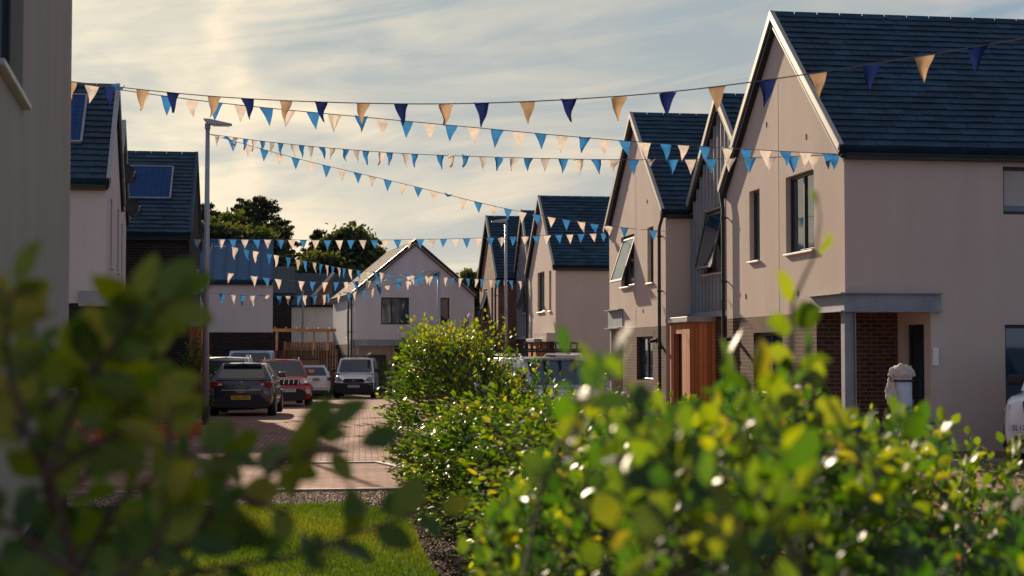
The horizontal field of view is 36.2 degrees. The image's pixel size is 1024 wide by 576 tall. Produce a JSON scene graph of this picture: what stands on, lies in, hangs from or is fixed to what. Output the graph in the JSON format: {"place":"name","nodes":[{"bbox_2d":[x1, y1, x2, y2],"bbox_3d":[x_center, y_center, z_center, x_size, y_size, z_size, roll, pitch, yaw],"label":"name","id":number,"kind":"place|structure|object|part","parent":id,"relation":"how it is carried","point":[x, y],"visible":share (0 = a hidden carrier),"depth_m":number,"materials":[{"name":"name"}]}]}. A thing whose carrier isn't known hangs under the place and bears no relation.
{"place":"outdoors","nodes":[
{"label":"outdoors","id":0,"kind":"place"},
{"bbox_2d":[81,427,101,440],"bbox_3d":[-7.595,2.569,29.216,1.290,0.601,0.370,1,-2,-13],"label":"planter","id":1,"kind":"object","parent":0,"point":[97,434],"depth_m":29.03,"materials":[{"name":"brown plant"}]},
{"bbox_2d":[155,422,191,438],"bbox_3d":[-6.725,2.619,30.155,1.140,0.576,0.370,1,-2,-13],"label":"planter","id":2,"kind":"object","parent":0,"point":[162,427],"visible":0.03,"depth_m":30.05,"materials":[{"name":"brown plant"}]},
{"bbox_2d":[154,420,202,434],"bbox_3d":[-6.751,2.671,31.667,0.940,0.592,0.370,1,-2,-21],"label":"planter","id":3,"kind":"object","parent":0,"point":[197,429],"visible":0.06,"depth_m":31.63,"materials":[{"name":"brown plant"}]},
{"bbox_2d":[37,501,438,575],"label":"lawn","id":4,"kind":"structure","parent":0,"point":[310,538],"depth_m":13.22,"materials":[{"name":"plant"}]},
{"bbox_2d":[0,238,469,575],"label":"beech shrub","id":5,"kind":"object","parent":4,"relation":"on","point":[120,404],"visible":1,"depth_m":2.19,"materials":[{"name":"green plant"}]},
{"bbox_2d":[67,490,490,507],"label":"gravel","id":6,"kind":"structure","parent":0,"point":[309,497],"depth_m":17.97,"materials":[{"name":"grey gravel"}]},
{"bbox_2d":[273,266,303,358],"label":"brick building","id":7,"kind":"structure","parent":0,"point":[282,314],"depth_m":87.10,"materials":[{"name":"brick"}]},
{"bbox_2d":[317,492,592,575],"bbox_3d":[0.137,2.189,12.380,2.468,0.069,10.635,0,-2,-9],"label":"bark mulch","id":8,"kind":"object","parent":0,"point":[434,554],"visible":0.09,"depth_m":13.16,"materials":[{"name":"brown wood"}]},
{"bbox_2d":[369,308,1023,575],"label":"beech hedge","id":9,"kind":"object","parent":8,"relation":"on","point":[470,430],"visible":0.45,"depth_m":13.12,"materials":[{"name":"green plant"}]},
{"bbox_2d":[456,190,1023,575],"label":"beech hedge","id":10,"kind":"object","parent":8,"relation":"on","point":[639,475],"visible":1,"depth_m":3.13,"materials":[{"name":"green plant"}]},
{"bbox_2d":[71,0,1023,276],"label":"sky","id":11,"kind":"structure","parent":0,"point":[358,51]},
{"bbox_2d":[74,456,1023,491],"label":"paved band","id":12,"kind":"object","parent":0,"point":[370,475],"depth_m":20.97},
{"bbox_2d":[75,420,94,476],"bbox_3d":[-5.595,2.016,20.123,0.084,0.980,6.480,0,-2,-12],"label":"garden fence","id":13,"kind":"object","parent":12,"relation":"on","point":[79,425],"visible":0.11,"depth_m":21.11,"materials":[{"name":"brown wood"}]},
{"bbox_2d":[885,363,915,455],"bbox_3d":[5.955,1.906,23.986,0.461,1.509,0.408,-1,-2,17],"label":"wrapped bollard","id":14,"kind":"object","parent":12,"relation":"on","point":[899,385],"visible":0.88,"depth_m":23.87,"materials":[{"name":"white plastic"}]},
{"bbox_2d":[1003,375,1023,461],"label":"parked off roader","id":15,"kind":"object","parent":12,"relation":"on","point":[1014,420],"visible":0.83,"depth_m":22.43,"materials":[{"name":"white paint"}]},
{"bbox_2d":[100,394,1004,462],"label":"road","id":16,"kind":"structure","parent":0,"point":[278,427],"depth_m":35.53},
{"bbox_2d":[175,332,217,413],"bbox_3d":[-8.178,2.248,40.465,1.095,2.246,1.128,1,-3,-25],"label":"shrub","id":17,"kind":"object","parent":16,"relation":"on","point":[192,364],"visible":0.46,"depth_m":40.41,"materials":[{"name":"green plant"}]},
{"bbox_2d":[202,118,231,424],"bbox_3d":[-6.817,-0.387,36.115,0.652,7.059,0.200,0,-2,-9],"label":"lamp post","id":18,"kind":"object","parent":16,"relation":"on","point":[205,365],"visible":0.91,"depth_m":36.04,"materials":[{"name":"grey metal"}]},
{"bbox_2d":[209,355,254,409],"bbox_3d":[-9.114,2.980,50.614,2.140,1.802,4.526,0,-2,-6],"label":"parked estate","id":19,"kind":"object","parent":16,"relation":"on","point":[218,361],"visible":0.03,"depth_m":48.83,"materials":[{"name":"silver paint"}]},
{"bbox_2d":[209,360,242,372],"bbox_3d":[-8.926,2.470,48.702,1.325,0.426,0.253,0,-2,-6],"label":"rear window","id":20,"kind":"structure","parent":19,"relation":"in","point":[218,363],"depth_m":48.77,"materials":[{"name":"black glass"}]},
{"bbox_2d":[209,358,286,415],"bbox_3d":[-7.415,2.738,43.886,2.090,1.592,4.107,0,-2,-5],"label":"parked hatchback","id":21,"kind":"object","parent":16,"relation":"on","point":[245,385],"visible":0.98,"depth_m":41.99,"materials":[{"name":"grey paint"}]},
{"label":"rear window","id":22,"kind":"part","parent":21,"relation":"part of","materials":[{"name":"grey glass"}]},
{"bbox_2d":[229,350,275,362],"bbox_3d":[-10.233,3.388,61.560,2.290,2.161,4.825,0,-2,-7],"label":"parked van","id":23,"kind":"object","parent":16,"relation":"on","point":[256,355],"visible":0.02,"depth_m":60.57,"materials":[{"name":"blue paint"}]},
{"bbox_2d":[258,357,313,405],"bbox_3d":[-8.115,3.236,55.104,2.120,1.752,4.198,1,-2,-15],"label":"parked suv","id":24,"kind":"object","parent":16,"relation":"on","point":[296,384],"visible":0.54,"depth_m":53.80,"materials":[{"name":"red paint"}]},
{"bbox_2d":[273,327,335,349],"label":"pergola","id":25,"kind":"object","parent":16,"relation":"on","point":[304,330],"visible":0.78,"depth_m":74.26,"materials":[{"name":"brown wood"}]},
{"bbox_2d":[273,349,337,396],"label":"timber fence","id":26,"kind":"object","parent":16,"relation":"on","point":[290,354],"visible":0.39,"depth_m":71.92,"materials":[{"name":"brown wood"}]},
{"bbox_2d":[294,358,320,397],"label":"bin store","id":27,"kind":"structure","parent":16,"relation":"on","point":[309,361],"depth_m":70.34,"materials":[{"name":"brown wood"}]},
{"bbox_2d":[284,341,335,363],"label":"timber fence","id":28,"kind":"object","parent":16,"relation":"on","point":[298,347],"visible":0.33,"depth_m":78.80,"materials":[{"name":"brown wood"}]},
{"bbox_2d":[303,365,330,396],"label":"parked city car","id":29,"kind":"object","parent":16,"relation":"on","point":[321,383],"visible":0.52,"depth_m":69.17,"materials":[{"name":"white paint"}]},
{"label":"rear window","id":30,"kind":"part","parent":29,"relation":"part of","materials":[{"name":"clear glass"}]},
{"bbox_2d":[291,272,357,365],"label":"white house","id":31,"kind":"structure","parent":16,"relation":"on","point":[318,313],"depth_m":95.31,"materials":[{"name":"paint"}]},
{"bbox_2d":[332,353,379,397],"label":"parked van","id":32,"kind":"object","parent":16,"relation":"on","point":[356,375],"visible":0.98,"depth_m":70.51,"materials":[{"name":"white paint"}]},
{"bbox_2d":[377,358,405,395],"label":"shrub","id":33,"kind":"object","parent":16,"relation":"on","point":[384,367],"visible":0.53,"depth_m":75.90,"materials":[{"name":"green plant"}]},
{"bbox_2d":[423,268,441,403],"bbox_3d":[-2.802,1.710,54.996,0.652,4.819,0.200,0,-2,-9],"label":"lamp post","id":34,"kind":"object","parent":16,"relation":"on","point":[438,297],"visible":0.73,"depth_m":55.03,"materials":[{"name":"grey metal"}]},
{"bbox_2d":[491,218,508,356],"bbox_3d":[-0.462,0.854,59.739,0.652,7.039,0.200,0,-2,-9],"label":"lamp post","id":35,"kind":"object","parent":16,"relation":"on","point":[505,221],"visible":0.76,"depth_m":59.77,"materials":[{"name":"grey metal"}]},
{"bbox_2d":[474,352,631,416],"bbox_3d":[0.731,2.095,31.384,2.190,1.722,4.524,1,-2,-23],"label":"parked suv","id":36,"kind":"object","parent":16,"relation":"on","point":[557,365],"visible":0.12,"depth_m":30.77,"materials":[{"name":"silver paint"}]},
{"bbox_2d":[507,341,580,351],"bbox_3d":[0.686,1.186,31.528,1.440,0.219,1.400,1,-2,-23],"label":"roof rack","id":37,"kind":"object","parent":36,"relation":"attached to","point":[546,349],"visible":0.77,"depth_m":31.20,"materials":[{"name":"black metal"}]},
{"bbox_2d":[781,482,1023,564],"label":"paving","id":38,"kind":"structure","parent":0,"point":[985,507],"depth_m":18.00,"materials":[{"name":"grey concrete"}]},
{"bbox_3d":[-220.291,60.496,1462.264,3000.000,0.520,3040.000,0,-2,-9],"label":"ground","id":39,"kind":"structure","parent":0,"visible":0},
{"bbox_2d":[0,0,71,575],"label":"rendered house","id":40,"kind":"structure","parent":39,"relation":"on","point":[35,87],"depth_m":12.73,"materials":[{"name":"paint"}]},
{"bbox_2d":[0,0,10,66],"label":"window","id":41,"kind":"structure","parent":40,"relation":"in","point":[5,5],"depth_m":11.43,"materials":[{"name":"black glass"}]},
{"bbox_2d":[71,38,1023,126],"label":"bunting","id":42,"kind":"object","parent":40,"relation":"hanging from","point":[923,63],"visible":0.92,"depth_m":17.14,"materials":[{"name":"multicoloured fabric"}]},
{"bbox_2d":[69,83,138,426],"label":"gabled house","id":43,"kind":"structure","parent":39,"relation":"on","point":[97,192],"depth_m":30.77,"materials":[{"name":"paint"}]},
{"bbox_2d":[120,120,129,282],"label":"gabled house","id":44,"kind":"structure","parent":39,"relation":"on","point":[125,219],"depth_m":38.47,"materials":[{"name":"paint"}]},
{"bbox_2d":[124,164,136,183],"bbox_3d":[-9.141,-2.680,36.675,0.659,0.478,0.402,0,-2,-9],"label":"satellite dish","id":45,"kind":"object","parent":44,"relation":"attached to","point":[130,174],"visible":0.73,"depth_m":36.82,"materials":[{"name":"grey metal"}]},
{"bbox_2d":[123,198,141,217],"bbox_3d":[-9.021,-1.873,36.675,0.659,0.478,0.402,0,-2,-9],"label":"satellite dish","id":46,"kind":"object","parent":44,"relation":"attached to","point":[133,208],"visible":0.97,"depth_m":36.80,"materials":[{"name":"grey metal"}]},
{"bbox_2d":[126,151,202,413],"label":"brick house","id":47,"kind":"structure","parent":39,"relation":"on","point":[164,192],"depth_m":44.42,"materials":[{"name":"brick"}]},
{"bbox_2d":[197,269,438,291],"bbox_3d":[-6.433,-0.304,51.250,0.836,0.873,10.730,-2,-3,42],"label":"bunting","id":48,"kind":"object","parent":47,"relation":"attached to","point":[301,283],"visible":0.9,"depth_m":51.62,"materials":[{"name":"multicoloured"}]},
{"bbox_2d":[200,272,438,306],"bbox_3d":[-6.067,-0.035,49.818,0.601,1.443,12.298,-1,-3,32],"label":"bunting","id":49,"kind":"object","parent":47,"relation":"hanging from","point":[252,297],"visible":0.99,"depth_m":50.09,"materials":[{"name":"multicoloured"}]},
{"bbox_2d":[192,239,521,289],"bbox_3d":[-4.636,-0.628,54.577,0.845,0.831,21.356,-1,-3,26],"label":"bunting","id":50,"kind":"object","parent":47,"relation":"attached to","point":[255,254],"visible":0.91,"depth_m":52.52,"materials":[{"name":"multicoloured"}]},
{"bbox_2d":[201,202,221,222],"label":"pine tree","id":51,"kind":"object","parent":39,"relation":"on","point":[215,213],"visible":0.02,"depth_m":112.00,"materials":[{"name":"green plant"}]},
{"bbox_2d":[201,215,260,238],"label":"broadleaf tree","id":52,"kind":"object","parent":39,"relation":"on","point":[220,230],"visible":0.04,"depth_m":105.72,"materials":[{"name":"green plant"}]},
{"bbox_2d":[200,239,273,356],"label":"metal roofed house","id":53,"kind":"structure","parent":39,"relation":"on","point":[238,326],"depth_m":65.13,"materials":[{"name":"paint"}]},
{"bbox_2d":[230,202,253,216],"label":"conifer tree","id":54,"kind":"object","parent":39,"relation":"on","point":[239,206],"visible":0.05,"depth_m":122.50,"materials":[{"name":"green plant"}]},
{"bbox_2d":[219,207,282,252],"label":"broadleaf tree","id":55,"kind":"object","parent":39,"relation":"on","point":[237,215],"visible":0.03,"depth_m":117.32,"materials":[{"name":"green plant"}]},
{"bbox_2d":[222,221,295,270],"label":"broadleaf tree","id":56,"kind":"object","parent":39,"relation":"on","point":[258,231],"visible":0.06,"depth_m":107.35,"materials":[{"name":"green plant"}]},
{"bbox_2d":[236,194,297,253],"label":"conifer tree","id":57,"kind":"object","parent":39,"relation":"on","point":[262,209],"visible":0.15,"depth_m":120.19,"materials":[{"name":"green plant"}]},
{"bbox_2d":[146,461,401,467],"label":"kerb","id":58,"kind":"structure","parent":39,"relation":"on","point":[382,463],"depth_m":23.55,"materials":[{"name":"concrete"}]},
{"bbox_2d":[270,219,301,255],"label":"conifer tree","id":59,"kind":"object","parent":39,"relation":"on","point":[287,234],"visible":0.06,"depth_m":126.00,"materials":[{"name":"green plant"}]},
{"bbox_2d":[281,251,308,270],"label":"broadleaf tree","id":60,"kind":"object","parent":39,"relation":"on","point":[294,256],"visible":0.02,"depth_m":111.66,"materials":[{"name":"green plant"}]},
{"bbox_2d":[300,228,325,252],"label":"conifer tree","id":61,"kind":"object","parent":39,"relation":"on","point":[317,234],"visible":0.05,"depth_m":120.08,"materials":[{"name":"green plant"}]},
{"bbox_2d":[284,249,367,273],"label":"broadleaf tree","id":62,"kind":"object","parent":39,"relation":"on","point":[330,258],"visible":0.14,"depth_m":103.02,"materials":[{"name":"green plant"}]},
{"bbox_2d":[295,220,387,269],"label":"broadleaf tree","id":63,"kind":"object","parent":39,"relation":"on","point":[358,253],"visible":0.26,"depth_m":109.00,"materials":[{"name":"green plant"}]},
{"bbox_2d":[366,243,386,262],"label":"broadleaf tree","id":64,"kind":"object","parent":39,"relation":"on","point":[378,251],"visible":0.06,"depth_m":111.21,"materials":[{"name":"green plant"}]},
{"bbox_2d":[330,240,477,393],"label":"gabled house","id":65,"kind":"structure","parent":39,"relation":"on","point":[366,324],"depth_m":80.22,"materials":[{"name":"paint"}]},
{"bbox_2d":[368,355,385,393],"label":"door","id":66,"kind":"structure","parent":65,"relation":"in","point":[378,357],"depth_m":80.87,"materials":[{"name":"black glass"}]},
{"bbox_2d":[381,297,408,324],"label":"window","id":67,"kind":"structure","parent":65,"relation":"in","point":[393,310],"depth_m":80.00,"materials":[{"name":"black glass"}]},
{"bbox_2d":[440,298,448,324],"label":"window","id":68,"kind":"structure","parent":65,"relation":"in","point":[444,302],"depth_m":80.61,"materials":[{"name":"brown glass"}]},
{"bbox_2d":[456,266,479,336],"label":"broadleaf tree","id":69,"kind":"object","parent":39,"relation":"on","point":[469,273],"visible":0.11,"depth_m":111.37,"materials":[{"name":"green plant"}]},
{"bbox_2d":[476,215,519,357],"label":"brick house","id":70,"kind":"structure","parent":39,"relation":"on","point":[491,263],"depth_m":70.32,"materials":[{"name":"beige paint"}]},
{"bbox_2d":[476,290,486,322],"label":"window","id":71,"kind":"structure","parent":70,"relation":"in","point":[484,300],"depth_m":72.97,"materials":[{"name":"grey glass"}]},
{"bbox_2d":[513,209,534,356],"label":"clad house","id":72,"kind":"structure","parent":39,"relation":"on","point":[524,229],"depth_m":67.06,"materials":[{"name":"metal"}]},
{"bbox_2d":[516,282,525,313],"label":"window","id":73,"kind":"structure","parent":72,"relation":"in","point":[523,292],"depth_m":66.57,"materials":[{"name":"grey glass"}]},
{"bbox_2d":[71,459,1023,495],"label":"kerb","id":74,"kind":"structure","parent":39,"relation":"on","point":[954,463],"depth_m":18.91,"materials":[{"name":"concrete"}]},
{"bbox_2d":[524,195,609,388],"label":"gabled house","id":75,"kind":"structure","parent":39,"relation":"on","point":[568,289],"depth_m":59.28,"materials":[{"name":"beige paint"}]},
{"bbox_2d":[536,272,544,313],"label":"window","id":76,"kind":"structure","parent":75,"relation":"in","point":[541,274],"depth_m":62.03,"materials":[{"name":"black glass"}]},
{"bbox_2d":[603,112,708,415],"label":"gabled house","id":77,"kind":"structure","parent":39,"relation":"on","point":[649,284],"depth_m":40.66,"materials":[{"name":"beige paint"}]},
{"bbox_2d":[194,233,606,249],"bbox_3d":[-3.128,-1.328,44.214,11.947,0.554,0.407,0,-2,-4],"label":"bunting","id":78,"kind":"object","parent":77,"relation":"attached to","point":[397,242],"visible":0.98,"depth_m":44.08,"materials":[{"name":"blue fabric"}]},
{"bbox_2d":[209,134,664,239],"bbox_3d":[-1.634,-2.349,37.296,11.008,2.290,0.436,0,-2,-12],"label":"bunting","id":79,"kind":"object","parent":77,"relation":"attached to","point":[342,172],"visible":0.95,"depth_m":37.17,"materials":[{"name":"blue"}]},
{"bbox_2d":[610,235,634,288],"bbox_3d":[3.045,-0.712,42.438,0.504,1.425,1.660,0,-2,-9],"label":"window","id":80,"kind":"structure","parent":77,"relation":"in","point":[624,265],"depth_m":42.50,"materials":[{"name":"clear glass"}]},
{"bbox_2d":[640,336,652,380],"bbox_3d":[3.547,1.822,40.438,0.074,1.130,1.800,0,-2,-9],"label":"window","id":81,"kind":"structure","parent":77,"relation":"in","point":[646,348],"depth_m":40.72,"materials":[{"name":"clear glass"}]},
{"bbox_2d":[645,227,653,284],"bbox_3d":[3.576,-0.825,39.865,0.220,1.465,0.710,0,-2,-9],"label":"window","id":82,"kind":"structure","parent":77,"relation":"in","point":[652,265],"depth_m":40.13,"materials":[{"name":"black glass"}]},
{"bbox_2d":[649,338,657,342],"bbox_3d":[3.530,1.311,38.989,0.226,0.124,0.100,0,-2,-9],"label":"wall light","id":83,"kind":"object","parent":77,"relation":"attached to","point":[655,340],"visible":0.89,"depth_m":38.95,"materials":[{"name":"black plastic"}]},
{"bbox_2d":[665,93,744,408],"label":"clad house","id":84,"kind":"structure","parent":39,"relation":"on","point":[695,350],"depth_m":36.40,"materials":[{"name":"wood"}]},
{"bbox_2d":[694,209,720,276],"bbox_3d":[4.642,-1.063,36.549,0.420,1.515,1.660,0,-2,-9],"label":"window","id":85,"kind":"structure","parent":84,"relation":"in","point":[709,250],"depth_m":36.57,"materials":[{"name":"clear glass"}]},
{"bbox_2d":[717,10,1023,451],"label":"corner house","id":86,"kind":"structure","parent":39,"relation":"on","point":[917,265],"depth_m":27.21,"materials":[{"name":"beige paint"}]},
{"bbox_2d":[77,83,833,168],"bbox_3d":[-0.531,-2.434,24.149,13.018,0.736,0.599,1,-2,-22],"label":"bunting","id":87,"kind":"object","parent":86,"relation":"attached to","point":[192,104],"visible":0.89,"depth_m":24.31,"materials":[{"name":"blue"}]},
{"bbox_2d":[210,134,838,174],"bbox_3d":[-1.017,-2.780,30.730,15.831,1.952,1.329,-2,-3,38],"label":"bunting","id":88,"kind":"object","parent":86,"relation":"attached to","point":[711,162],"visible":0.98,"depth_m":28.91,"materials":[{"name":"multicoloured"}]},
{"bbox_2d":[724,336,735,341],"bbox_3d":[4.519,1.048,32.418,0.226,0.124,0.100,0,-2,-9],"label":"wall light","id":89,"kind":"object","parent":86,"relation":"attached to","point":[732,338],"visible":0.82,"depth_m":32.38,"materials":[{"name":"black plastic"}]},
{"bbox_2d":[746,190,759,263],"bbox_3d":[4.883,-1.227,31.187,0.220,1.455,0.740,0,-2,-9],"label":"window","id":90,"kind":"structure","parent":86,"relation":"in","point":[757,193],"depth_m":31.39,"materials":[{"name":"black glass"}]},
{"bbox_2d":[758,332,782,372],"bbox_3d":[5.001,1.454,30.298,0.220,1.185,1.860,0,-2,-9],"label":"window","id":91,"kind":"structure","parent":86,"relation":"in","point":[773,338],"depth_m":30.29,"materials":[{"name":"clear glass"}]},
{"bbox_2d":[783,170,813,256],"bbox_3d":[5.287,-1.355,28.506,0.220,1.475,1.610,0,-2,-9],"label":"window","id":92,"kind":"structure","parent":86,"relation":"in","point":[802,203],"depth_m":28.70,"materials":[{"name":"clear glass"}]},
{"bbox_2d":[909,324,924,448],"bbox_3d":[7.084,1.907,27.052,0.100,2.550,0.840,0,-2,-9],"label":"door","id":93,"kind":"structure","parent":86,"relation":"in","point":[916,332],"depth_m":27.21,"materials":[{"name":"black wood"}]},
{"bbox_2d":[1003,167,1023,214],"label":"window","id":94,"kind":"structure","parent":86,"relation":"in","point":[1013,177],"depth_m":26.82,"materials":[{"name":"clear glass"}]},
{"bbox_2d":[1004,325,1023,409],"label":"window","id":95,"kind":"structure","parent":86,"relation":"in","point":[1014,334],"depth_m":26.72,"materials":[{"name":"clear glass"}]}
]}

